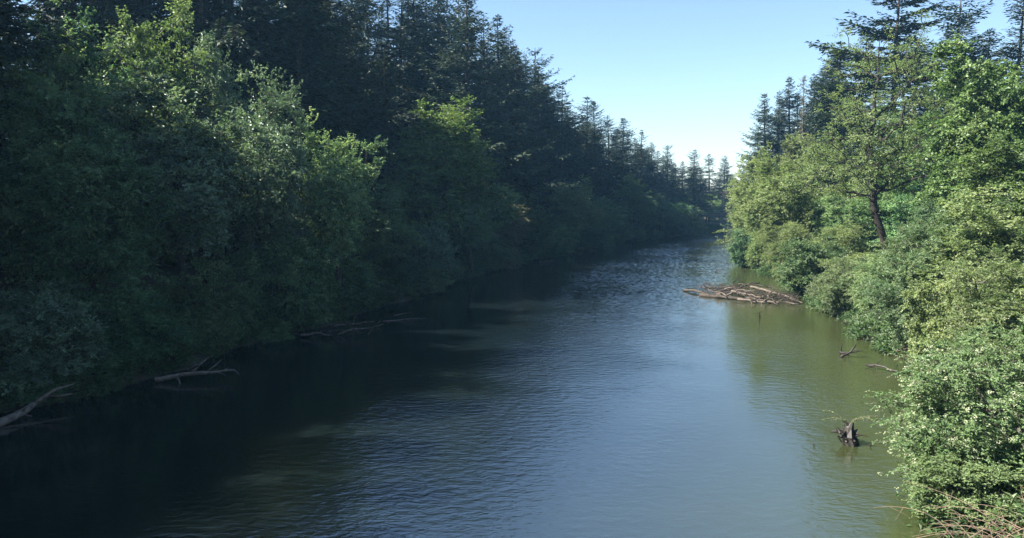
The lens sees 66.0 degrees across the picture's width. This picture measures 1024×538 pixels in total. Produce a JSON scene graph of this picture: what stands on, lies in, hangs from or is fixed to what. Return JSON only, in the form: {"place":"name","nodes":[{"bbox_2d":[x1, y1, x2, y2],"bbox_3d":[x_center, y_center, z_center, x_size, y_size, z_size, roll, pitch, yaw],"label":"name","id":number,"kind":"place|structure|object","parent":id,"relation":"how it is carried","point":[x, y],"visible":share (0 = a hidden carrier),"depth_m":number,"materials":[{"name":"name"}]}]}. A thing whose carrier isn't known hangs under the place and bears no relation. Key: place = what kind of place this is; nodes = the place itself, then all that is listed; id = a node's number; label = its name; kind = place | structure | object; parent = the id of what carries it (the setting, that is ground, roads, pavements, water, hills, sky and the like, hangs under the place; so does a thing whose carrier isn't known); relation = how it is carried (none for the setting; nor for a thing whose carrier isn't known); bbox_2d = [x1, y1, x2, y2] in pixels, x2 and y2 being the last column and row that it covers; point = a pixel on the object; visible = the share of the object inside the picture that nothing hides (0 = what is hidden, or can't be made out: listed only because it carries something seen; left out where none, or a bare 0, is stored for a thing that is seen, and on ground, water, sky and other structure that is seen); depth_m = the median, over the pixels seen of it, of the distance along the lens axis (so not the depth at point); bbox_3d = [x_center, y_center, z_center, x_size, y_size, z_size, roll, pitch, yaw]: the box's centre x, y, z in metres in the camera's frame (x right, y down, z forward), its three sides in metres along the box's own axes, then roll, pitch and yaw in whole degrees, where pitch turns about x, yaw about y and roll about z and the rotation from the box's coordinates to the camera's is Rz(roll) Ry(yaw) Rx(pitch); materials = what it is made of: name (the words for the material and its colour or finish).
{"place":"outdoors","nodes":[
{"label":"outdoors","id":0,"kind":"place"},
{"bbox_2d":[0,230,960,537],"bbox_3d":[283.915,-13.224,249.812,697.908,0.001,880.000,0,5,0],"label":"river water","id":1,"kind":"structure","parent":0,"point":[626,390],"depth_m":31.01,"materials":[{"name":"liquid"}]},
{"bbox_2d":[0,383,73,426],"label":"driftwood log","id":2,"kind":"object","parent":1,"relation":"on","point":[14,416],"visible":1,"depth_m":32.65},
{"bbox_2d":[698,281,807,302],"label":"driftwood litter","id":3,"kind":"object","parent":1,"relation":"in","point":[760,294],"visible":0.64,"depth_m":72.53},
{"bbox_2d":[823,410,873,446],"bbox_3d":[12.437,6.044,29.001,1.872,1.587,1.185,0,5,0],"label":"uprooted stump","id":4,"kind":"object","parent":1,"relation":"in","point":[849,435],"visible":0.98,"depth_m":28.87,"materials":[{"name":"brown wood"}]},
{"bbox_2d":[0,189,1020,536],"bbox_3d":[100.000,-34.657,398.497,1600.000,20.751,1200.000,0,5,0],"label":"ground","id":5,"kind":"structure","parent":0,"point":[726,223],"depth_m":54.75,"materials":[{"name":"soil"}]},
{"bbox_2d":[0,351,79,407],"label":"leafy bush","id":6,"kind":"object","parent":5,"relation":"on","point":[30,398],"visible":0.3,"depth_m":33.95,"materials":[{"name":"green plant"}]},
{"bbox_2d":[0,0,88,293],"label":"fir tree","id":7,"kind":"object","parent":5,"relation":"on","point":[13,35],"visible":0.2,"depth_m":46.61,"materials":[{"name":"green plant"}]},
{"bbox_2d":[0,13,97,166],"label":"fir tree","id":8,"kind":"object","parent":5,"relation":"on","point":[7,48],"visible":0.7,"depth_m":42.47,"materials":[{"name":"green plant"}]},
{"bbox_2d":[0,17,108,300],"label":"broadleaf tree","id":9,"kind":"object","parent":5,"relation":"on","point":[11,74],"visible":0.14,"depth_m":43.17,"materials":[{"name":"green plant"}]},
{"bbox_2d":[0,278,116,404],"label":"leafy bush","id":10,"kind":"object","parent":5,"relation":"on","point":[43,308],"visible":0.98,"depth_m":34.15,"materials":[{"name":"green plant"}]},
{"bbox_2d":[19,0,130,234],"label":"fir tree","id":11,"kind":"object","parent":5,"relation":"on","point":[72,4],"visible":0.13,"depth_m":64.85,"materials":[{"name":"green plant"}]},
{"bbox_2d":[21,0,170,293],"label":"broadleaf tree","id":12,"kind":"object","parent":5,"relation":"on","point":[89,52],"visible":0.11,"depth_m":49.84,"materials":[{"name":"green plant"}]},
{"bbox_2d":[0,69,198,340],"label":"broadleaf tree","id":13,"kind":"object","parent":5,"relation":"on","point":[52,179],"visible":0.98,"depth_m":38.06,"materials":[{"name":"green plant"}]},
{"bbox_2d":[65,264,204,368],"bbox_3d":[-19.545,2.524,39.669,6.716,5.574,5.612,3,6,34],"label":"leafy bush","id":14,"kind":"object","parent":5,"relation":"on","point":[123,338],"visible":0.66,"depth_m":38.79,"materials":[{"name":"green plant"}]},
{"bbox_2d":[65,0,211,89],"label":"fir tree","id":15,"kind":"object","parent":5,"relation":"on","point":[142,3],"visible":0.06,"depth_m":70.22,"materials":[{"name":"green plant"}]},
{"bbox_2d":[82,0,214,267],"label":"broadleaf tree","id":16,"kind":"object","parent":5,"relation":"on","point":[174,70],"visible":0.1,"depth_m":57.53,"materials":[{"name":"green plant"}]},
{"bbox_2d":[70,31,300,304],"bbox_3d":[-19.787,-4.655,47.623,12.249,17.865,9.997,1,5,13],"label":"broadleaf tree","id":17,"kind":"object","parent":5,"relation":"on","point":[182,146],"visible":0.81,"depth_m":45.71,"materials":[{"name":"green plant"}]},
{"bbox_2d":[115,57,273,283],"bbox_3d":[-24.175,-7.238,60.666,10.629,17.405,10.021,2,5,22],"label":"broadleaf tree","id":18,"kind":"object","parent":5,"relation":"on","point":[195,74],"visible":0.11,"depth_m":58.70,"materials":[{"name":"green plant"}]},
{"bbox_2d":[112,0,281,251],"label":"fir tree","id":19,"kind":"object","parent":5,"relation":"on","point":[201,7],"visible":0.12,"depth_m":67.38,"materials":[{"name":"green plant"}]},
{"bbox_2d":[149,235,270,352],"bbox_3d":[-17.779,1.655,46.527,6.720,7.513,5.618,-2,6,-25],"label":"leafy bush","id":20,"kind":"object","parent":5,"relation":"on","point":[226,319],"visible":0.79,"depth_m":45.64,"materials":[{"name":"green plant"}]},
{"bbox_2d":[179,29,270,277],"bbox_3d":[-22.812,-8.675,62.027,8.849,20.469,8.219,-1,4,9],"label":"broadleaf tree","id":21,"kind":"object","parent":5,"relation":"on","point":[216,77],"visible":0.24,"depth_m":61.26,"materials":[{"name":"green plant"}]},
{"bbox_2d":[149,0,350,250],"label":"fir tree","id":22,"kind":"object","parent":5,"relation":"on","point":[234,27],"visible":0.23,"depth_m":68.14,"materials":[{"name":"green plant"}]},
{"bbox_2d":[253,312,297,343],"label":"leafy bush","id":23,"kind":"object","parent":5,"relation":"on","point":[283,334],"visible":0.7,"depth_m":50.04,"materials":[{"name":"green plant"}]},
{"bbox_2d":[227,60,329,293],"bbox_3d":[-16.562,-5.449,55.057,7.185,18.463,7.201,1,5,12],"label":"broadleaf tree","id":24,"kind":"object","parent":5,"relation":"on","point":[280,222],"visible":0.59,"depth_m":53.81,"materials":[{"name":"green plant"}]},
{"bbox_2d":[222,233,346,330],"bbox_3d":[-15.219,1.056,53.050,8.072,7.156,7.447,1,5,-3],"label":"leafy bush","id":25,"kind":"object","parent":5,"relation":"on","point":[289,295],"visible":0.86,"depth_m":51.85,"materials":[{"name":"green plant"}]},
{"bbox_2d":[227,0,364,230],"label":"fir tree","id":26,"kind":"object","parent":5,"relation":"on","point":[302,12],"visible":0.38,"depth_m":69.45,"materials":[{"name":"green plant"}]},
{"bbox_2d":[255,0,369,254],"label":"fir tree","id":27,"kind":"object","parent":5,"relation":"on","point":[350,101],"visible":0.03,"depth_m":79.74,"materials":[{"name":"green plant"}]},
{"bbox_2d":[242,0,402,260],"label":"fir tree","id":28,"kind":"object","parent":5,"relation":"on","point":[337,108],"visible":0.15,"depth_m":73.50,"materials":[{"name":"green plant"}]},
{"bbox_2d":[292,106,397,310],"bbox_3d":[-13.471,-4.080,59.044,7.497,16.402,9.378,2,5,22],"label":"broadleaf tree","id":29,"kind":"object","parent":5,"relation":"on","point":[336,232],"visible":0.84,"depth_m":58.40,"materials":[{"name":"green plant"}]},
{"bbox_2d":[309,250,390,309],"bbox_3d":[-13.190,0.723,62.194,6.495,5.077,5.414,-4,6,-38],"label":"leafy bush","id":30,"kind":"object","parent":5,"relation":"on","point":[349,278],"visible":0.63,"depth_m":61.38,"materials":[{"name":"green plant"}]},
{"bbox_2d":[323,28,396,225],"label":"fir tree","id":31,"kind":"object","parent":5,"relation":"on","point":[355,88],"visible":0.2,"depth_m":85.33,"materials":[{"name":"green plant"}]},
{"bbox_2d":[316,0,406,165],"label":"fir tree","id":32,"kind":"object","parent":5,"relation":"on","point":[337,5],"visible":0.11,"depth_m":93.37,"materials":[{"name":"green plant"}]},
{"bbox_2d":[0,222,724,413],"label":"undergrowth","id":33,"kind":"object","parent":5,"relation":"on","point":[402,288],"visible":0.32,"depth_m":47.90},
{"bbox_2d":[330,0,402,143],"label":"fir tree","id":34,"kind":"object","parent":5,"relation":"on","point":[364,48],"visible":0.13,"depth_m":109.02,"materials":[{"name":"green plant"}]},
{"bbox_2d":[338,0,396,129],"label":"fir tree","id":35,"kind":"object","parent":5,"relation":"on","point":[377,33],"visible":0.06,"depth_m":115.68,"materials":[{"name":"green plant"}]},
{"bbox_2d":[349,182,428,275],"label":"broadleaf tree","id":36,"kind":"object","parent":5,"relation":"on","point":[379,246],"visible":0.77,"depth_m":70.24,"materials":[{"name":"green plant"}]},
{"bbox_2d":[360,0,419,130],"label":"fir tree","id":37,"kind":"object","parent":5,"relation":"on","point":[387,23],"visible":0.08,"depth_m":120.32,"materials":[{"name":"green plant"}]},
{"bbox_2d":[349,54,441,237],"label":"fir tree","id":38,"kind":"object","parent":5,"relation":"on","point":[384,127],"visible":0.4,"depth_m":89.51,"materials":[{"name":"green plant"}]},
{"bbox_2d":[363,256,428,286],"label":"leafy bush","id":39,"kind":"object","parent":5,"relation":"on","point":[394,266],"visible":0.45,"depth_m":72.05,"materials":[{"name":"green plant"}]},
{"bbox_2d":[360,0,436,191],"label":"fir tree","id":40,"kind":"object","parent":5,"relation":"on","point":[411,55],"visible":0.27,"depth_m":109.67,"materials":[{"name":"green plant"}]},
{"bbox_2d":[385,0,460,167],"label":"fir tree","id":41,"kind":"object","parent":5,"relation":"on","point":[408,32],"visible":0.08,"depth_m":114.94,"materials":[{"name":"green plant"}]},
{"bbox_2d":[390,217,460,282],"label":"leafy bush","id":42,"kind":"object","parent":5,"relation":"on","point":[436,242],"visible":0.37,"depth_m":77.11,"materials":[{"name":"green plant"}]},
{"bbox_2d":[396,0,459,205],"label":"fir tree","id":43,"kind":"object","parent":5,"relation":"on","point":[432,86],"visible":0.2,"depth_m":110.10,"materials":[{"name":"green plant"}]},
{"bbox_2d":[412,264,454,293],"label":"leafy bush","id":44,"kind":"object","parent":5,"relation":"on","point":[431,285],"visible":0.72,"depth_m":74.67,"materials":[{"name":"green plant"}]},
{"bbox_2d":[364,94,511,255],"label":"broadleaf tree","id":45,"kind":"object","parent":5,"relation":"on","point":[463,165],"visible":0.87,"depth_m":85.37,"materials":[{"name":"green plant"}]},
{"bbox_2d":[424,159,527,277],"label":"broadleaf tree","id":46,"kind":"object","parent":5,"relation":"on","point":[482,225],"visible":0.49,"depth_m":88.02,"materials":[{"name":"green plant"}]},
{"bbox_2d":[409,0,544,213],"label":"fir tree","id":47,"kind":"object","parent":5,"relation":"on","point":[466,33],"visible":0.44,"depth_m":107.92,"materials":[{"name":"green plant"}]},
{"bbox_2d":[451,232,517,271],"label":"leafy bush","id":48,"kind":"object","parent":5,"relation":"on","point":[483,252],"visible":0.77,"depth_m":95.91,"materials":[{"name":"green plant"}]},
{"bbox_2d":[458,12,518,190],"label":"fir tree","id":49,"kind":"object","parent":5,"relation":"on","point":[501,137],"visible":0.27,"depth_m":115.18,"materials":[{"name":"green plant"}]},
{"bbox_2d":[454,183,533,268],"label":"broadleaf tree","id":50,"kind":"object","parent":5,"relation":"on","point":[512,234],"visible":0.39,"depth_m":101.44,"materials":[{"name":"green plant"}]},
{"bbox_2d":[471,14,548,194],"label":"fir tree","id":51,"kind":"object","parent":5,"relation":"on","point":[498,45],"visible":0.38,"depth_m":125.85,"materials":[{"name":"green plant"}]},
{"bbox_2d":[486,44,569,219],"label":"fir tree","id":52,"kind":"object","parent":5,"relation":"on","point":[527,145],"visible":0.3,"depth_m":130.62,"materials":[{"name":"green plant"}]},
{"bbox_2d":[494,192,565,255],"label":"broadleaf tree","id":53,"kind":"object","parent":5,"relation":"on","point":[535,215],"visible":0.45,"depth_m":113.55,"materials":[{"name":"green plant"}]},
{"bbox_2d":[503,47,581,232],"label":"fir tree","id":54,"kind":"object","parent":5,"relation":"on","point":[538,89],"visible":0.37,"depth_m":139.31,"materials":[{"name":"green plant"}]},
{"bbox_2d":[524,67,566,229],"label":"fir tree","id":55,"kind":"object","parent":5,"relation":"on","point":[554,140],"visible":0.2,"depth_m":144.69,"materials":[{"name":"green plant"}]},
{"bbox_2d":[525,223,580,252],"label":"leafy bush","id":56,"kind":"object","parent":5,"relation":"on","point":[561,237],"visible":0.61,"depth_m":125.17,"materials":[{"name":"green plant"}]},
{"bbox_2d":[545,86,588,220],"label":"fir tree","id":57,"kind":"object","parent":5,"relation":"on","point":[573,163],"visible":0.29,"depth_m":158.10,"materials":[{"name":"green plant"}]},
{"bbox_2d":[536,174,606,247],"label":"broadleaf tree","id":58,"kind":"object","parent":5,"relation":"on","point":[575,216],"visible":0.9,"depth_m":133.54,"materials":[{"name":"green plant"}]},
{"bbox_2d":[553,104,609,200],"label":"fir tree","id":59,"kind":"object","parent":5,"relation":"on","point":[582,158],"visible":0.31,"depth_m":162.82,"materials":[{"name":"green plant"}]},
{"bbox_2d":[567,97,625,205],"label":"fir tree","id":60,"kind":"object","parent":5,"relation":"on","point":[587,145],"visible":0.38,"depth_m":166.63,"materials":[{"name":"green plant"}]},
{"bbox_2d":[578,101,618,206],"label":"fir tree","id":61,"kind":"object","parent":5,"relation":"on","point":[600,135],"visible":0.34,"depth_m":171.72,"materials":[{"name":"green plant"}]},
{"bbox_2d":[575,193,633,245],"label":"broadleaf tree","id":62,"kind":"object","parent":5,"relation":"on","point":[612,223],"visible":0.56,"depth_m":150.50,"materials":[{"name":"green plant"}]},
{"bbox_2d":[597,115,632,207],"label":"fir tree","id":63,"kind":"object","parent":5,"relation":"on","point":[619,172],"visible":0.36,"depth_m":177.79,"materials":[{"name":"green plant"}]},
{"bbox_2d":[597,118,639,205],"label":"fir tree","id":64,"kind":"object","parent":5,"relation":"on","point":[626,157],"visible":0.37,"depth_m":184.00,"materials":[{"name":"green plant"}]},
{"bbox_2d":[608,173,667,231],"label":"broadleaf tree","id":65,"kind":"object","parent":5,"relation":"on","point":[641,200],"visible":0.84,"depth_m":165.42,"materials":[{"name":"green plant"}]},
{"bbox_2d":[636,142,678,225],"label":"fir tree","id":66,"kind":"object","parent":5,"relation":"on","point":[658,182],"visible":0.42,"depth_m":197.65,"materials":[{"name":"green plant"}]},
{"bbox_2d":[635,189,693,233],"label":"broadleaf tree","id":67,"kind":"object","parent":5,"relation":"on","point":[668,209],"visible":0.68,"depth_m":178.31,"materials":[{"name":"green plant"}]},
{"bbox_2d":[664,198,709,235],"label":"leafy bush","id":68,"kind":"object","parent":5,"relation":"on","point":[689,225],"visible":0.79,"depth_m":190.54,"materials":[{"name":"green plant"}]},
{"bbox_2d":[683,150,720,211],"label":"fir tree","id":69,"kind":"object","parent":5,"relation":"on","point":[694,168],"visible":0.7,"depth_m":211.51,"materials":[{"name":"green plant"}]},
{"bbox_2d":[726,229,759,267],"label":"leafy bush","id":70,"kind":"object","parent":5,"relation":"on","point":[738,254],"visible":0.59,"depth_m":103.25,"materials":[{"name":"green plant"}]},
{"bbox_2d":[715,153,778,250],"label":"broadleaf tree","id":71,"kind":"object","parent":5,"relation":"on","point":[739,191],"visible":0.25,"depth_m":106.94,"materials":[{"name":"green plant"}]},
{"bbox_2d":[744,229,774,268],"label":"leafy bush","id":72,"kind":"object","parent":5,"relation":"on","point":[754,251],"visible":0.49,"depth_m":96.19,"materials":[{"name":"green plant"}]},
{"bbox_2d":[735,93,785,182],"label":"fir tree","id":73,"kind":"object","parent":5,"relation":"on","point":[759,135],"visible":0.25,"depth_m":158.02,"materials":[{"name":"green plant"}]},
{"bbox_2d":[751,77,802,181],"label":"fir tree","id":74,"kind":"object","parent":5,"relation":"on","point":[787,122],"visible":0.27,"depth_m":156.11,"materials":[{"name":"green plant"}]},
{"bbox_2d":[747,218,819,282],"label":"willow shrub","id":75,"kind":"object","parent":5,"relation":"on","point":[785,235],"visible":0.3,"depth_m":84.81,"materials":[{"name":"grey plant"}]},
{"bbox_2d":[736,141,834,242],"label":"broadleaf tree","id":76,"kind":"object","parent":5,"relation":"on","point":[789,204],"visible":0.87,"depth_m":90.33,"materials":[{"name":"green plant"}]},
{"bbox_2d":[771,233,855,297],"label":"leafy bush","id":77,"kind":"object","parent":5,"relation":"on","point":[794,267],"visible":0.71,"depth_m":70.03,"materials":[{"name":"green plant"}]},
{"bbox_2d":[776,131,862,238],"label":"broadleaf tree","id":78,"kind":"object","parent":5,"relation":"on","point":[845,177],"visible":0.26,"depth_m":98.61,"materials":[{"name":"green plant"}]},
{"bbox_2d":[798,41,883,193],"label":"fir tree","id":79,"kind":"object","parent":5,"relation":"on","point":[830,82],"visible":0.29,"depth_m":122.08,"materials":[{"name":"green plant"}]},
{"bbox_2d":[804,253,878,317],"bbox_3d":[25.723,1.411,59.495,6.784,5.394,5.577,5,7,37],"label":"willow shrub","id":80,"kind":"object","parent":5,"relation":"on","point":[834,291],"visible":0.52,"depth_m":59.02,"materials":[{"name":"green plant"}]},
{"bbox_2d":[807,219,876,276],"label":"willow shrub","id":81,"kind":"object","parent":5,"relation":"on","point":[850,236],"visible":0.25,"depth_m":72.11,"materials":[{"name":"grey plant"}]},
{"bbox_2d":[810,191,876,253],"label":"willow shrub","id":82,"kind":"object","parent":5,"relation":"on","point":[827,218],"visible":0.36,"depth_m":86.71,"materials":[{"name":"green plant"}]},
{"bbox_2d":[843,249,905,324],"bbox_3d":[25.156,1.506,53.157,5.390,5.628,5.604,-2,5,-16],"label":"willow shrub","id":83,"kind":"object","parent":5,"relation":"on","point":[867,303],"visible":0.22,"depth_m":53.23,"materials":[{"name":"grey plant"}]},
{"bbox_2d":[804,0,950,198],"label":"pine tree","id":84,"kind":"object","parent":5,"relation":"on","point":[903,29],"visible":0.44,"depth_m":115.84,"materials":[{"name":"green plant"}]},
{"bbox_2d":[735,247,1023,537],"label":"undergrowth","id":85,"kind":"object","parent":5,"relation":"on","point":[857,326],"visible":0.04,"depth_m":32.73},
{"bbox_2d":[847,192,913,251],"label":"leafy bush","id":86,"kind":"object","parent":5,"relation":"on","point":[879,202],"visible":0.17,"depth_m":85.37,"materials":[{"name":"green plant"}]},
{"bbox_2d":[785,9,992,255],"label":"alder tree","id":87,"kind":"object","parent":5,"relation":"on","point":[875,170],"visible":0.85,"depth_m":76.24,"materials":[{"name":"green plant"}]},
{"bbox_2d":[862,178,922,253],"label":"leafy bush","id":88,"kind":"object","parent":5,"relation":"on","point":[897,216],"visible":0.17,"depth_m":83.69,"materials":[{"name":"green plant"}]},
{"bbox_2d":[851,206,979,345],"bbox_3d":[23.421,0.783,45.614,6.613,8.897,6.467,3,6,34],"label":"willow shrub","id":89,"kind":"object","parent":5,"relation":"on","point":[893,271],"visible":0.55,"depth_m":44.83,"materials":[{"name":"green plant"}]},
{"bbox_2d":[868,100,962,210],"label":"broadleaf tree","id":90,"kind":"object","parent":5,"relation":"on","point":[921,186],"visible":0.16,"depth_m":92.12,"materials":[{"name":"green plant"}]},
{"bbox_2d":[903,169,959,248],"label":"broadleaf tree","id":91,"kind":"object","parent":5,"relation":"on","point":[928,210],"visible":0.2,"depth_m":69.02,"materials":[{"name":"green plant"}]},
{"bbox_2d":[860,314,1023,488],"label":"elder bush","id":92,"kind":"object","parent":5,"relation":"on","point":[926,428],"visible":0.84,"depth_m":22.61,"materials":[{"name":"green plant"}]},
{"bbox_2d":[875,481,1023,537],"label":"bramble canes","id":93,"kind":"object","parent":5,"relation":"on","point":[984,528],"visible":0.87,"depth_m":18.95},
{"bbox_2d":[895,0,1012,134],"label":"fir tree","id":94,"kind":"object","parent":5,"relation":"on","point":[961,23],"visible":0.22,"depth_m":104.31,"materials":[{"name":"green plant"}]},
{"bbox_2d":[888,183,1023,325],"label":"broadleaf tree","id":95,"kind":"object","parent":5,"relation":"on","point":[1002,236],"visible":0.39,"depth_m":41.94,"materials":[{"name":"green plant"}]},
{"bbox_2d":[892,442,1023,532],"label":"leafy bush","id":96,"kind":"object","parent":5,"relation":"on","point":[979,477],"visible":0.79,"depth_m":20.63,"materials":[{"name":"green plant"}]},
{"bbox_2d":[897,235,1018,364],"bbox_3d":[21.958,1.968,38.573,5.238,7.299,4.386,4,6,38],"label":"leafy bush","id":97,"kind":"object","parent":5,"relation":"on","point":[919,330],"visible":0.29,"depth_m":38.54,"materials":[{"name":"green plant"}]},
{"bbox_2d":[898,29,1023,237],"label":"maple tree","id":98,"kind":"object","parent":5,"relation":"on","point":[985,77],"visible":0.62,"depth_m":59.45,"materials":[{"name":"green plant"}]},
{"bbox_2d":[926,242,1023,392],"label":"willow shrub","id":99,"kind":"object","parent":5,"relation":"on","point":[986,306],"visible":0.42,"depth_m":33.08,"materials":[{"name":"green plant"}]},
{"bbox_2d":[940,115,1023,261],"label":"broadleaf tree","id":100,"kind":"object","parent":5,"relation":"on","point":[1013,180],"visible":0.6,"depth_m":49.48,"materials":[{"name":"green plant"}]},
{"bbox_2d":[967,447,1023,495],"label":"leafy bush","id":101,"kind":"object","parent":5,"relation":"on","point":[988,460],"visible":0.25,"depth_m":20.93,"materials":[{"name":"green plant"}]},
{"bbox_2d":[980,0,1023,103],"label":"fir tree","id":102,"kind":"object","parent":5,"relation":"on","point":[1011,34],"visible":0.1,"depth_m":107.97,"materials":[{"name":"green plant"}]},
{"bbox_2d":[1,0,1023,188],"label":"sky","id":103,"kind":"structure","parent":0,"point":[691,75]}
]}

